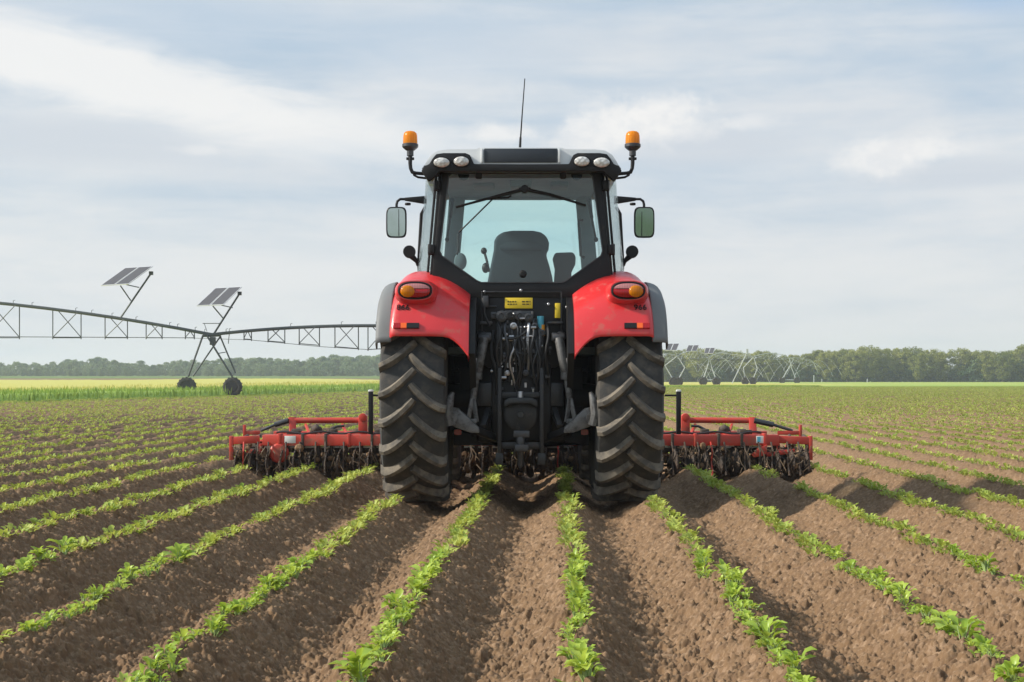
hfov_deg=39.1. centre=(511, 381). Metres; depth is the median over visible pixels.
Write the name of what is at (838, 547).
seedling
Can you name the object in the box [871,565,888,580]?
seedling
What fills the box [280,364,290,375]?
tree
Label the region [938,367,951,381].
bush
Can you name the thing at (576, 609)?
seedling
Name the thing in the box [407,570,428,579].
seedling
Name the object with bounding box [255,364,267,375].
tree
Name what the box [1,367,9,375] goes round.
tree
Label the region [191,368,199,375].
tree
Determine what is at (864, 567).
seedling
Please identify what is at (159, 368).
tree
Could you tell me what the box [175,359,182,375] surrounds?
tree
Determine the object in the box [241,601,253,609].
seedling
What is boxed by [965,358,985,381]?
bush
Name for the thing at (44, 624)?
seedling
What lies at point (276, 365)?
tree
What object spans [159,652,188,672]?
seedling
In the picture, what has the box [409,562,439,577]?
seedling
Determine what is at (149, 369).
tree
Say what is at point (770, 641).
seedling
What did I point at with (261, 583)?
seedling
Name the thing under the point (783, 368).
tree
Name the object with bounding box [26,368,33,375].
tree
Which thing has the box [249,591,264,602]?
seedling
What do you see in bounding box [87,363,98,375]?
tree
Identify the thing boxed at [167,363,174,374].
tree
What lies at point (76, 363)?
tree
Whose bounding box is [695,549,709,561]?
seedling
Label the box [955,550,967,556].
seedling
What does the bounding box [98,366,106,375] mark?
tree
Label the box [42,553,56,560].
seedling
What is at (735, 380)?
bush
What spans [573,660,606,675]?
seedling
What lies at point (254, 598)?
seedling
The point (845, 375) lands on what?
tree
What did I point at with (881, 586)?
seedling
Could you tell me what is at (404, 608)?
seedling
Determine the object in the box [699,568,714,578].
seedling
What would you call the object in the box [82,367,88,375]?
tree
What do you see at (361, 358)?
tree
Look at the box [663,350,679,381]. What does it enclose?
tree
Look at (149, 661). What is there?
seedling
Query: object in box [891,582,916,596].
seedling
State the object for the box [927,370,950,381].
bush
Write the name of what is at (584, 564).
seedling
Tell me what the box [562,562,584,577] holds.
seedling
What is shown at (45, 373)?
tree
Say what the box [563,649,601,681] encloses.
seedling
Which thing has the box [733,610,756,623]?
seedling
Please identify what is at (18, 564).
seedling
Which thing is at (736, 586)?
seedling
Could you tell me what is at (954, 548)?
seedling
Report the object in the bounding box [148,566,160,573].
seedling
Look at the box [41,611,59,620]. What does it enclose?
seedling
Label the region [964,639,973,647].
seedling
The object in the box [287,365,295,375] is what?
tree
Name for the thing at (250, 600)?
seedling
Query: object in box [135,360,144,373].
tree
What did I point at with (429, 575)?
seedling
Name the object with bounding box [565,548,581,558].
seedling
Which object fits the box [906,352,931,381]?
tree
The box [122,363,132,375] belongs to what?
tree
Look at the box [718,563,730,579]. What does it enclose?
seedling
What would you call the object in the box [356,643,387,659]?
seedling
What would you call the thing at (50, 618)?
seedling
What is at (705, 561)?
seedling
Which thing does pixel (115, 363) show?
tree
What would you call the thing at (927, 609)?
seedling
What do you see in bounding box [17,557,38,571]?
seedling
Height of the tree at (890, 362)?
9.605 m
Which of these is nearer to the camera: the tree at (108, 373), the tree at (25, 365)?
the tree at (108, 373)
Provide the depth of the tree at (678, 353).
389.41 m
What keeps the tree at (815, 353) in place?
on the ground
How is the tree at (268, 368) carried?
on the ground
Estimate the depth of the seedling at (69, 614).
6.33 m
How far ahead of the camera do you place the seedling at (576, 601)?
6.25 m
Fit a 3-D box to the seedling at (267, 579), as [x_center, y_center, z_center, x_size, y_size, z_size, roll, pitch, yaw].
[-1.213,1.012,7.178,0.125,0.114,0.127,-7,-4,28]
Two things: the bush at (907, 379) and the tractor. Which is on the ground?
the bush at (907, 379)
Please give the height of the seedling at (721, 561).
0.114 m
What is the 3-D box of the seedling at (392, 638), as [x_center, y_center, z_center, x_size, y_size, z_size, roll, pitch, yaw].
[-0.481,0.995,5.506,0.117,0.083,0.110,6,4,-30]
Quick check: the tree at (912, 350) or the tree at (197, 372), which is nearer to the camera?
the tree at (912, 350)
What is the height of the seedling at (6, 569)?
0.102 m
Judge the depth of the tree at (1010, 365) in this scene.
391.95 m
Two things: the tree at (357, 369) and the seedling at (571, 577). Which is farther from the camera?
the tree at (357, 369)
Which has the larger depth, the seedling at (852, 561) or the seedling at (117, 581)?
the seedling at (852, 561)
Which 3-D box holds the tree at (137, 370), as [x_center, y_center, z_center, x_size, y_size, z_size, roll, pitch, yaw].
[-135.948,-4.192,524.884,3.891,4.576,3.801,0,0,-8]
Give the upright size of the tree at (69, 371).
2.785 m
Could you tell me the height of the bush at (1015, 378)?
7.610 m
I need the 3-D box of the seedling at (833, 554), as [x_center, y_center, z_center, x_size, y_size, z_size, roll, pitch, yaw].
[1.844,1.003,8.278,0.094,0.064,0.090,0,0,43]
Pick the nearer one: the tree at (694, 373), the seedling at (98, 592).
the seedling at (98, 592)
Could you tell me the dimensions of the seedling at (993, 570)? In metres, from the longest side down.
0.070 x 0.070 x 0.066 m
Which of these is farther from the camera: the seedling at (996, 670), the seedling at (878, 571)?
the seedling at (878, 571)
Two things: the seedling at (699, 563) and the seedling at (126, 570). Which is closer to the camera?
the seedling at (126, 570)
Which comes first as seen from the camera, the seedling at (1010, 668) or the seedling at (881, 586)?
the seedling at (1010, 668)
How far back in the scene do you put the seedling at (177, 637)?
5.50 m
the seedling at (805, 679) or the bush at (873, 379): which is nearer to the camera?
the seedling at (805, 679)
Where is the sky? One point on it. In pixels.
(825, 175)
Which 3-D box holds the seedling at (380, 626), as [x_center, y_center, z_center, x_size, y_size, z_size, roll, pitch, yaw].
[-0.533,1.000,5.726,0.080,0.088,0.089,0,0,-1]
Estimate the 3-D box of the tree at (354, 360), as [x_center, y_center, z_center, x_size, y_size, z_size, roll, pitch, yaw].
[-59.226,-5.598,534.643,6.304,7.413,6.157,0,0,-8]
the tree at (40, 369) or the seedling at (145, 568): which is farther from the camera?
the tree at (40, 369)
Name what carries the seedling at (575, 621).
on the ploughed field
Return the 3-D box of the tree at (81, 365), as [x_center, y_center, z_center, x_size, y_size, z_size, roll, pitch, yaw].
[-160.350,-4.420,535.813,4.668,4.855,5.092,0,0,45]
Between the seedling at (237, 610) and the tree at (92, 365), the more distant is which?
the tree at (92, 365)
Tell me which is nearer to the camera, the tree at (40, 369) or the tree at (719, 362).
the tree at (719, 362)
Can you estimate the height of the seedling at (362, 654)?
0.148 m
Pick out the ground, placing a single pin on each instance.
(216, 377)
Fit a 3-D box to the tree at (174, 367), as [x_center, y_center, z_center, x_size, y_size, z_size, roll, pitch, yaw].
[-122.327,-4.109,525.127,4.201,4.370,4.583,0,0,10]
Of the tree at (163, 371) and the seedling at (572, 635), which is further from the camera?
the tree at (163, 371)
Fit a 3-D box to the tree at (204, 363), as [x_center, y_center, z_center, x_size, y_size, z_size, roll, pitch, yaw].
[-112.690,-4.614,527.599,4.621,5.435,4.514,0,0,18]
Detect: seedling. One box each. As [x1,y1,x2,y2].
[0,564,15,575]
[1,630,16,634]
[11,560,31,570]
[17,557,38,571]
[18,619,37,631]
[18,620,47,630]
[27,554,35,564]
[29,546,48,560]
[33,609,61,623]
[37,619,51,629]
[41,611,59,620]
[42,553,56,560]
[43,548,54,557]
[46,535,80,554]
[59,607,80,618]
[62,603,85,615]
[66,600,95,612]
[79,593,91,601]
[84,584,110,599]
[86,593,96,600]
[86,598,101,610]
[98,583,113,591]
[109,576,125,587]
[117,562,137,579]
[117,570,141,578]
[118,670,150,681]
[130,663,157,681]
[139,563,155,576]
[142,650,170,672]
[147,556,166,567]
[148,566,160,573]
[148,641,179,657]
[150,673,171,681]
[151,552,169,562]
[157,554,167,563]
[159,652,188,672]
[161,648,182,658]
[163,542,196,562]
[167,635,193,646]
[170,628,194,644]
[187,627,203,637]
[192,628,210,633]
[203,614,230,636]
[203,616,225,631]
[206,614,226,620]
[210,602,240,617]
[213,607,229,617]
[231,599,246,614]
[240,599,260,606]
[241,597,260,605]
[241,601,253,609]
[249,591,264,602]
[250,584,275,597]
[257,573,283,588]
[257,574,275,589]
[274,573,289,583]
[274,580,287,590]
[275,563,300,573]
[284,563,304,578]
[287,556,312,569]
[297,555,316,565]
[308,548,318,562]
[329,647,378,681]
[340,659,376,673]
[346,669,372,681]
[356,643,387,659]
[368,620,388,636]
[370,635,390,651]
[371,649,395,661]
[373,630,400,646]
[374,622,398,632]
[380,607,411,625]
[380,611,402,627]
[381,588,408,608]
[381,630,401,639]
[391,599,419,612]
[395,607,411,616]
[404,590,426,600]
[406,581,424,590]
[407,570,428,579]
[408,579,429,593]
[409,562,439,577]
[417,573,436,579]
[417,577,431,584]
[418,558,443,567]
[426,549,445,558]
[427,560,443,571]
[433,554,450,563]
[435,547,453,557]
[556,626,576,638]
[556,641,591,659]
[557,572,584,584]
[560,624,578,635]
[561,564,582,576]
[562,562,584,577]
[562,633,574,640]
[563,561,585,577]
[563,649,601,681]
[564,558,582,565]
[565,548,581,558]
[565,581,589,597]
[565,590,591,604]
[565,597,587,610]
[565,636,586,642]
[566,615,582,626]
[567,603,589,616]
[567,611,595,626]
[568,642,597,663]
[573,560,591,570]
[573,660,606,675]
[582,604,594,612]
[692,551,713,564]
[692,558,704,573]
[694,565,709,573]
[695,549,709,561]
[695,570,705,578]
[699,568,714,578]
[712,558,728,570]
[717,564,741,584]
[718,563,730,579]
[719,585,743,605]
[724,568,747,585]
[725,581,741,589]
[725,597,742,607]
[730,600,749,612]
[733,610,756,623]
[734,599,758,608]
[736,609,754,620]
[739,587,752,599]
[741,613,758,626]
[741,617,787,638]
[742,599,765,609]
[742,624,761,635]
[752,615,777,624]
[754,637,776,647]
[758,635,792,649]
[766,647,782,658]
[767,652,782,663]
[767,652,784,666]
[777,646,816,669]
[781,654,803,668]
[783,666,799,681]
[786,672,815,681]
[792,674,817,680]
[798,677,812,681]
[819,544,836,553]
[825,544,845,554]
[825,550,841,558]
[841,559,858,573]
[849,567,869,574]
[850,566,867,577]
[852,568,868,578]
[864,573,875,582]
[866,575,889,586]
[869,577,895,590]
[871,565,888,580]
[883,581,906,596]
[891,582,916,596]
[892,590,919,605]
[901,605,916,613]
[907,605,930,614]
[915,603,933,618]
[918,615,933,624]
[926,609,951,625]
[928,611,965,632]
[934,620,955,634]
[943,615,985,640]
[948,543,961,555]
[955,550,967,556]
[955,554,968,560]
[963,554,979,566]
[963,559,980,569]
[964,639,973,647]
[968,643,1000,657]
[972,633,992,650]
[975,552,998,571]
[981,644,1003,658]
[988,566,1000,574]
[991,664,999,673]
[994,654,1023,681]
[1003,574,1022,578]
[1013,676,1023,681]
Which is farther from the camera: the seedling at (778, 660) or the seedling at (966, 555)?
the seedling at (966, 555)
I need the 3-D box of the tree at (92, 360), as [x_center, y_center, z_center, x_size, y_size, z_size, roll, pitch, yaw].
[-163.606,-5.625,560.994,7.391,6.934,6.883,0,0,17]
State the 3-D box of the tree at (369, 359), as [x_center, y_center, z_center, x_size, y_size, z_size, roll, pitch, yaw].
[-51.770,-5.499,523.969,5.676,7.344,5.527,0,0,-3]
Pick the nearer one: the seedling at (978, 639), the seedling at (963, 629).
the seedling at (978, 639)
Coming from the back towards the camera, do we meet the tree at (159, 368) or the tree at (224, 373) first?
the tree at (159, 368)
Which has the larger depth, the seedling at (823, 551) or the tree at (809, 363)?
the tree at (809, 363)
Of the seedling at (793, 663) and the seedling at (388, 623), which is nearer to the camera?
the seedling at (793, 663)
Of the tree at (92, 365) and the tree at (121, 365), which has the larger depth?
the tree at (121, 365)
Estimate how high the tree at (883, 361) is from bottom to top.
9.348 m
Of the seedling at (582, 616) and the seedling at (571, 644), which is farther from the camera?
the seedling at (582, 616)
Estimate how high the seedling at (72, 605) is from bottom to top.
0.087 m
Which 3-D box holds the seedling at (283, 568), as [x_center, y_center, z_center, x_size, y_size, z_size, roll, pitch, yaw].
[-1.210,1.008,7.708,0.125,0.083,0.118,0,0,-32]
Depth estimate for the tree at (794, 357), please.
390.58 m
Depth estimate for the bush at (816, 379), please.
387.10 m
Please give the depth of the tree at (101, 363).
524.06 m
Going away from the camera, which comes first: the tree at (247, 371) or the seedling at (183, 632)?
the seedling at (183, 632)
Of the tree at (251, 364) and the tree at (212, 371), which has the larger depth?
the tree at (251, 364)
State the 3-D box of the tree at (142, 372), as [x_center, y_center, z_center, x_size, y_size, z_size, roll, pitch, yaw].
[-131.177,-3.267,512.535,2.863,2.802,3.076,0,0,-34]
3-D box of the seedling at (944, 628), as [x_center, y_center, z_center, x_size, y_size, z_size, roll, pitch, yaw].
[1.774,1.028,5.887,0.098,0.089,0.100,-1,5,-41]
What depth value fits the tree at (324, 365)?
501.91 m
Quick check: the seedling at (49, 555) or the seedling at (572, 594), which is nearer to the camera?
the seedling at (572, 594)
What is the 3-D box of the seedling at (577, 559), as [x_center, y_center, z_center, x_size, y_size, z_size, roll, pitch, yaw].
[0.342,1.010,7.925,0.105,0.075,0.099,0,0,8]
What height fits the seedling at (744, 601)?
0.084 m
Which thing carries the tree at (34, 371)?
on the ground
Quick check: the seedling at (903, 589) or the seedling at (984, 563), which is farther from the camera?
the seedling at (984, 563)
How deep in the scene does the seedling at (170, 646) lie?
5.40 m
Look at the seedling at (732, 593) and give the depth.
6.66 m
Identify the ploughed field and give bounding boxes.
[0,378,1023,681]
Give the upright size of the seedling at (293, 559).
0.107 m
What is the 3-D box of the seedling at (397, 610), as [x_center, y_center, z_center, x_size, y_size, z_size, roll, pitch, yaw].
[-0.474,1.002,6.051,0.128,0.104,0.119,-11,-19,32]
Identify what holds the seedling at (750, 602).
on the ploughed field
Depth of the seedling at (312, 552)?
8.22 m
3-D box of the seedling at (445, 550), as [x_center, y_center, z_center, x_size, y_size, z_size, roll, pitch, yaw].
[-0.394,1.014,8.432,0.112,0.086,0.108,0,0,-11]
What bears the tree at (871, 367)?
on the ground
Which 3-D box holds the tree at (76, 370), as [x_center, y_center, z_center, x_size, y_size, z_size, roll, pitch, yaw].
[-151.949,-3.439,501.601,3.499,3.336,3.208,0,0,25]
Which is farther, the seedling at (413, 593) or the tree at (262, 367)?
the tree at (262, 367)
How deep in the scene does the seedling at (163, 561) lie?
7.98 m
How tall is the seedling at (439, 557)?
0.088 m
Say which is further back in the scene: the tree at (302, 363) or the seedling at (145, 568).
the tree at (302, 363)
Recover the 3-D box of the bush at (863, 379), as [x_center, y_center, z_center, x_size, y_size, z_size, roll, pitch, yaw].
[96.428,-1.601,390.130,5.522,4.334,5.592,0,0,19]
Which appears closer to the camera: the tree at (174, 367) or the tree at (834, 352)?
the tree at (834, 352)
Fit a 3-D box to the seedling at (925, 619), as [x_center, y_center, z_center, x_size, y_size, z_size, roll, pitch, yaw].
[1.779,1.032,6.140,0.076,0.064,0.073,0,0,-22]
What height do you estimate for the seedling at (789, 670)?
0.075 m
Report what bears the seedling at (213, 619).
on the ploughed field
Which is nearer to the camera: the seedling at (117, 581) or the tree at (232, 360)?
the seedling at (117, 581)
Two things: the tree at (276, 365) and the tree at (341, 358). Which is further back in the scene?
the tree at (341, 358)
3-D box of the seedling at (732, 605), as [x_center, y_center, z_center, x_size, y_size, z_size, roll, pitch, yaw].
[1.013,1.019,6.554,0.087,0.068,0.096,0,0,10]
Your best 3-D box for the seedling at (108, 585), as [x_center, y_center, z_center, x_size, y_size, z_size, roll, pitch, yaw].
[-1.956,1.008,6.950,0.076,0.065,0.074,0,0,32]
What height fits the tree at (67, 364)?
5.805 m
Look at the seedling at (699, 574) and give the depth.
7.71 m
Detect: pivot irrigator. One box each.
[0,266,380,396]
[663,343,839,384]
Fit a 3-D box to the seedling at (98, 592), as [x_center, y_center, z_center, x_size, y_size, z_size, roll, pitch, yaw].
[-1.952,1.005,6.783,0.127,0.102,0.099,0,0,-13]
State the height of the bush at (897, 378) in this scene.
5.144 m
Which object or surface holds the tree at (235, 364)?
on the ground
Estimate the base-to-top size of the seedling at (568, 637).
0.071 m
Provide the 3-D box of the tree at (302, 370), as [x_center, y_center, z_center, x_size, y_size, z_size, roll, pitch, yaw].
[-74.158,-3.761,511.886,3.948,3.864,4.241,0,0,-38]
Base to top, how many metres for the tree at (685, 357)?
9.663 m
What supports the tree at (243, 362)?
on the ground
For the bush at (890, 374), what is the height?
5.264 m
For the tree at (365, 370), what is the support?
on the ground
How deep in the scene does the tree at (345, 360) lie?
524.25 m
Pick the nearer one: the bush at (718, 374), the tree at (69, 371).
the bush at (718, 374)
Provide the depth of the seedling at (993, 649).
5.22 m
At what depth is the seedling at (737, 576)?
7.02 m
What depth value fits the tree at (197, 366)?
523.78 m
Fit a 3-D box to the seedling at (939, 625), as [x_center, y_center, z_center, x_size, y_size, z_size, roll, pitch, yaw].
[1.806,1.018,5.941,0.216,0.127,0.148,0,0,-23]
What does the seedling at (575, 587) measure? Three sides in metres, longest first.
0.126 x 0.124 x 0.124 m
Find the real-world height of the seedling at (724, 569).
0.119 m
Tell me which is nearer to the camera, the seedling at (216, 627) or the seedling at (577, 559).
the seedling at (216, 627)
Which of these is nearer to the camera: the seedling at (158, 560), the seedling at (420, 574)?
the seedling at (420, 574)
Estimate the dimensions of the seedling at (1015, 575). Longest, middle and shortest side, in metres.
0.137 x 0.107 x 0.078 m
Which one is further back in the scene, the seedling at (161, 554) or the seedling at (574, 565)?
the seedling at (161, 554)
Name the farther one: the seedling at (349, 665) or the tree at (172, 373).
the tree at (172, 373)
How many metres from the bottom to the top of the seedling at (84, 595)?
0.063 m
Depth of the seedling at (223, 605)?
6.24 m
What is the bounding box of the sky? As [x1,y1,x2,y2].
[0,0,1023,378]
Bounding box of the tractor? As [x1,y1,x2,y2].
[375,79,667,501]
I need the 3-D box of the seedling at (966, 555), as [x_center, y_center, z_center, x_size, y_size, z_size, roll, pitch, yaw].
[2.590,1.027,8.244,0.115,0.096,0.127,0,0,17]
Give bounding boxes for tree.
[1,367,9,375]
[6,365,14,375]
[10,362,22,375]
[18,363,27,373]
[20,368,26,375]
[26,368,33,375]
[32,367,37,375]
[36,366,43,375]
[43,367,50,375]
[48,361,55,367]
[50,367,55,375]
[56,361,69,375]
[63,361,74,374]
[66,369,73,375]
[70,367,80,375]
[71,361,79,369]
[77,363,83,375]
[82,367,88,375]
[84,358,100,375]
[86,368,95,375]
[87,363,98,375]
[94,361,105,374]
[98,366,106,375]
[105,366,111,375]
[107,360,122,375]
[109,367,118,375]
[117,362,125,375]
[121,367,129,375]
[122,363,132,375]
[128,369,134,375]
[134,364,143,375]
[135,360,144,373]
[139,369,147,375]
[144,366,153,375]
[154,364,164,375]
[161,364,169,375]
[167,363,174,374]
[169,369,175,375]
[172,364,181,375]
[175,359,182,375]
[176,361,188,375]
[183,366,191,375]
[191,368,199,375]
[192,365,201,375]
[201,362,210,375]
[201,365,211,375]
[208,368,214,375]
[213,366,221,375]
[218,360,231,374]
[221,367,227,375]
[224,358,237,375]
[229,358,246,375]
[235,360,247,375]
[240,364,251,375]
[247,359,260,375]
[253,357,264,375]
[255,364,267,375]
[262,364,272,375]
[267,360,276,375]
[270,360,286,375]
[275,368,282,375]
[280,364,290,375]
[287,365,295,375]
[290,359,301,375]
[295,367,299,375]
[298,360,307,375]
[299,366,307,375]
[304,358,315,373]
[304,364,311,375]
[308,366,319,375]
[310,361,320,375]
[314,356,328,364]
[320,362,331,375]
[327,354,340,375]
[327,364,336,375]
[329,357,341,374]
[333,356,345,375]
[337,366,346,375]
[339,358,352,375]
[343,362,355,375]
[350,357,358,375]
[354,362,364,375]
[359,356,370,375]
[361,362,370,375]
[362,357,376,375]
[366,356,379,375]
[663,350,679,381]
[666,350,686,377]
[674,349,697,376]
[682,347,714,381]
[702,350,721,381]
[710,349,731,374]
[722,351,740,378]
[729,351,752,379]
[740,352,761,378]
[754,350,772,381]
[759,352,780,381]
[772,355,792,379]
[788,354,802,374]
[794,353,814,381]
[807,350,828,365]
[813,351,838,381]
[825,351,844,376]
[835,348,860,381]
[842,349,867,381]
[856,345,881,378]
[865,349,895,381]
[880,348,899,381]
[890,347,910,381]
[900,346,925,378]
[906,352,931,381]
[922,349,945,381]
[928,350,953,381]
[945,347,973,381]
[969,350,991,375]
[975,350,1005,381]
[987,351,1017,381]
[1006,350,1021,379]
[1008,346,1023,381]
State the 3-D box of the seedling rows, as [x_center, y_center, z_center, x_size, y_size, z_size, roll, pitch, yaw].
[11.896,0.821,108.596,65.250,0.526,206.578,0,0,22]
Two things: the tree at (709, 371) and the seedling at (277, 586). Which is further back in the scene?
the tree at (709, 371)
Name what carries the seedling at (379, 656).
on the ploughed field
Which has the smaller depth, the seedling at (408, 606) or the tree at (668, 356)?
the seedling at (408, 606)
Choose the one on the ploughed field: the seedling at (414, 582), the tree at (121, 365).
the seedling at (414, 582)
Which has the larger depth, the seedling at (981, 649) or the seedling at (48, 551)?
the seedling at (48, 551)
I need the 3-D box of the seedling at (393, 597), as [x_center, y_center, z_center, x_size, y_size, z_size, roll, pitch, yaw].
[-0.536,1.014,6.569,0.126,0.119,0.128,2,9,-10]
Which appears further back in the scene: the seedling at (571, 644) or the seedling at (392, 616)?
the seedling at (392, 616)
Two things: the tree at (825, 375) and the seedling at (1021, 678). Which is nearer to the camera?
the seedling at (1021, 678)
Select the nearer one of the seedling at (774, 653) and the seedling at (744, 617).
the seedling at (774, 653)
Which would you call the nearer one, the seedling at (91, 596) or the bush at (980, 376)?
the seedling at (91, 596)
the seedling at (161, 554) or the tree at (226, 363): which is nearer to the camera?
the seedling at (161, 554)
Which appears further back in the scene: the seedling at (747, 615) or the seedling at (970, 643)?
the seedling at (747, 615)
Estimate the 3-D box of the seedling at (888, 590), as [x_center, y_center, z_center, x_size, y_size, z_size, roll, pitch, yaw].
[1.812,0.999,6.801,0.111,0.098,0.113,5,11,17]
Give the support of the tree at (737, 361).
on the ground
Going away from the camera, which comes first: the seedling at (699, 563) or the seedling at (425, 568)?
the seedling at (425, 568)
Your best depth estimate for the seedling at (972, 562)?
8.00 m
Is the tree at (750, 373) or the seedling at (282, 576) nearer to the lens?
the seedling at (282, 576)
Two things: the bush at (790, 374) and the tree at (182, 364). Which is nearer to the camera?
the bush at (790, 374)
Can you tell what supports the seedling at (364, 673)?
on the ploughed field
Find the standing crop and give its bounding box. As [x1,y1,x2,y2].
[0,378,1023,402]
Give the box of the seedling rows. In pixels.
[0,386,1023,681]
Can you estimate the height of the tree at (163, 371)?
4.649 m
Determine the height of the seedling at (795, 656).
0.090 m
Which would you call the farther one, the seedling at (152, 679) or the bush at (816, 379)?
the bush at (816, 379)
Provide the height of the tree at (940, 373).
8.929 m
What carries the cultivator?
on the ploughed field
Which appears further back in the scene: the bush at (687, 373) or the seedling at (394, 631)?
the bush at (687, 373)
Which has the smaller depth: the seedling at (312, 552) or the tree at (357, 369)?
the seedling at (312, 552)
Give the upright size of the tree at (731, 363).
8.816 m
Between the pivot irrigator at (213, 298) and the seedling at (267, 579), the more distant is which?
the pivot irrigator at (213, 298)
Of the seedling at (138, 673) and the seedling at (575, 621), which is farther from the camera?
the seedling at (575, 621)
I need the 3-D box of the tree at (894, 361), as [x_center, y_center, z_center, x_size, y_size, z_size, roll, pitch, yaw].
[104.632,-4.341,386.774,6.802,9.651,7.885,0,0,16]
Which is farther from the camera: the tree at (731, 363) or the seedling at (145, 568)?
the tree at (731, 363)
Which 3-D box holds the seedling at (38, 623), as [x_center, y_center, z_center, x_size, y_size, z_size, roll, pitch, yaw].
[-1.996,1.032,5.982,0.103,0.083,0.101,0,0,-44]
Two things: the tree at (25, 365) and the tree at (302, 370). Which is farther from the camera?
the tree at (25, 365)
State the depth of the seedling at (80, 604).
6.54 m
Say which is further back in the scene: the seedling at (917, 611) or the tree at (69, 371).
the tree at (69, 371)
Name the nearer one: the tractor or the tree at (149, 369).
the tractor
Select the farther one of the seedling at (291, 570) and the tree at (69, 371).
the tree at (69, 371)
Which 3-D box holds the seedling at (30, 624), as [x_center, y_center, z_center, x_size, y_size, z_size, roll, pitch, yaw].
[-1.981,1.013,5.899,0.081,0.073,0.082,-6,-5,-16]
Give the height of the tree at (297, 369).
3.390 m
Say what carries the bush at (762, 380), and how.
on the ground
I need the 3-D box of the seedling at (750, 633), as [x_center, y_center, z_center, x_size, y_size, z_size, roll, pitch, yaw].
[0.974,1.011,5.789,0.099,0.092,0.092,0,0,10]
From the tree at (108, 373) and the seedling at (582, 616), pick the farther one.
the tree at (108, 373)
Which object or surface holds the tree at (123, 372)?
on the ground
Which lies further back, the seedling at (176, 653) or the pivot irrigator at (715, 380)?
the pivot irrigator at (715, 380)
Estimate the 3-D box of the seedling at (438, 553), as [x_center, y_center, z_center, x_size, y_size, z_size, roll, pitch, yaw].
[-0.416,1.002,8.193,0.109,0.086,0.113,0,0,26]
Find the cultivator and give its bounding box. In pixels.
[229,390,815,481]
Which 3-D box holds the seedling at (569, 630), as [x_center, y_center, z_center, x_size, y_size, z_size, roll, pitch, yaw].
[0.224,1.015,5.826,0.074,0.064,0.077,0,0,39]
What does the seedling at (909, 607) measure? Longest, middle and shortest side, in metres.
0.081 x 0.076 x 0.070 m
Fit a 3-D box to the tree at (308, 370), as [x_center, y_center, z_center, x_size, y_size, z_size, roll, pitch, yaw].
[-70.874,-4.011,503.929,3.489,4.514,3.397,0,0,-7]
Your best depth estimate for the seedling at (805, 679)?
4.77 m
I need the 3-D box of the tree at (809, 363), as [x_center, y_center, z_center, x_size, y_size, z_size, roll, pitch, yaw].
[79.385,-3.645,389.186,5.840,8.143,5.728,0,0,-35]
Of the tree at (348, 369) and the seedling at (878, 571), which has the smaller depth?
the seedling at (878, 571)
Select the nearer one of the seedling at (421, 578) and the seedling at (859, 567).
the seedling at (421, 578)
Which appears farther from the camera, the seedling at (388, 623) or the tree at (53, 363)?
the tree at (53, 363)
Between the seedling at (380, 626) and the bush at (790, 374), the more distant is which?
the bush at (790, 374)
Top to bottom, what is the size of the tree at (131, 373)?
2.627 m
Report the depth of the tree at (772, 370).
386.54 m
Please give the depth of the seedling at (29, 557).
8.06 m
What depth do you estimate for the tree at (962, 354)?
387.83 m
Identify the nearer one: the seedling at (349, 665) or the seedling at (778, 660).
the seedling at (349, 665)
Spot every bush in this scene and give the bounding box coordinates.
[670,361,693,381]
[705,367,727,381]
[721,368,735,381]
[726,368,739,381]
[757,364,773,381]
[786,368,806,381]
[803,366,820,381]
[807,364,828,381]
[827,367,844,381]
[859,375,871,381]
[865,365,885,381]
[875,364,894,381]
[888,371,910,381]
[896,366,916,381]
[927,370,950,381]
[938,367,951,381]
[946,363,976,381]
[956,366,980,381]
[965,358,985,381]
[966,366,990,381]
[984,359,1003,381]
[1006,358,1023,381]
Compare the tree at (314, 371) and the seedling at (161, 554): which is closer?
the seedling at (161, 554)
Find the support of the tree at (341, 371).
on the ground
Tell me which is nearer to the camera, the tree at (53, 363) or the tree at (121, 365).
the tree at (121, 365)
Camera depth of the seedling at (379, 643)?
5.43 m
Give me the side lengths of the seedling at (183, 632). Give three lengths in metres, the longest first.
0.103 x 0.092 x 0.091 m
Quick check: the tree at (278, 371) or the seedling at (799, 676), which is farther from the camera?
the tree at (278, 371)
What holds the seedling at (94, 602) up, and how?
on the ploughed field
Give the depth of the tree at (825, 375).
384.87 m
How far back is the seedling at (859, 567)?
7.70 m
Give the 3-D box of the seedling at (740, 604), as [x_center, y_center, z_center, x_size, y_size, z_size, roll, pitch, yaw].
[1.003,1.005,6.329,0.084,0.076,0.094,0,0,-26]
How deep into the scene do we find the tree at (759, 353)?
390.07 m
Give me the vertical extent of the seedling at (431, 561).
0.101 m
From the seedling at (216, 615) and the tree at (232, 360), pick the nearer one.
the seedling at (216, 615)
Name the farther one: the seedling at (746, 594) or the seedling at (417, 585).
the seedling at (417, 585)
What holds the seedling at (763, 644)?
on the ploughed field
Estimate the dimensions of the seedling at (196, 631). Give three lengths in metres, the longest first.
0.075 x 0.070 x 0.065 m
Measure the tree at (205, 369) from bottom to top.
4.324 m
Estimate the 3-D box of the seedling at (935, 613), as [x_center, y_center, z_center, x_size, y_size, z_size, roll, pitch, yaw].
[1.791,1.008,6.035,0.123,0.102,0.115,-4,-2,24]
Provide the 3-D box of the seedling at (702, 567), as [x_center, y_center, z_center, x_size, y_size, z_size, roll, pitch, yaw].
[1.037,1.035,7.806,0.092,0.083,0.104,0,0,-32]
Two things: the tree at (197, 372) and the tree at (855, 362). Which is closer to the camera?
the tree at (855, 362)
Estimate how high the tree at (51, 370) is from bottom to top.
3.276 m
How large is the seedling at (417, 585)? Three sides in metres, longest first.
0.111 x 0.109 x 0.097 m
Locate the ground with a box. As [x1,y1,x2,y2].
[0,373,954,381]
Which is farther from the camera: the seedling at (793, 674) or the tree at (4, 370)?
the tree at (4, 370)
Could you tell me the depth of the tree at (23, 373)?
511.15 m
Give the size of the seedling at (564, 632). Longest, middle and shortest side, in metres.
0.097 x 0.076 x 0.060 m

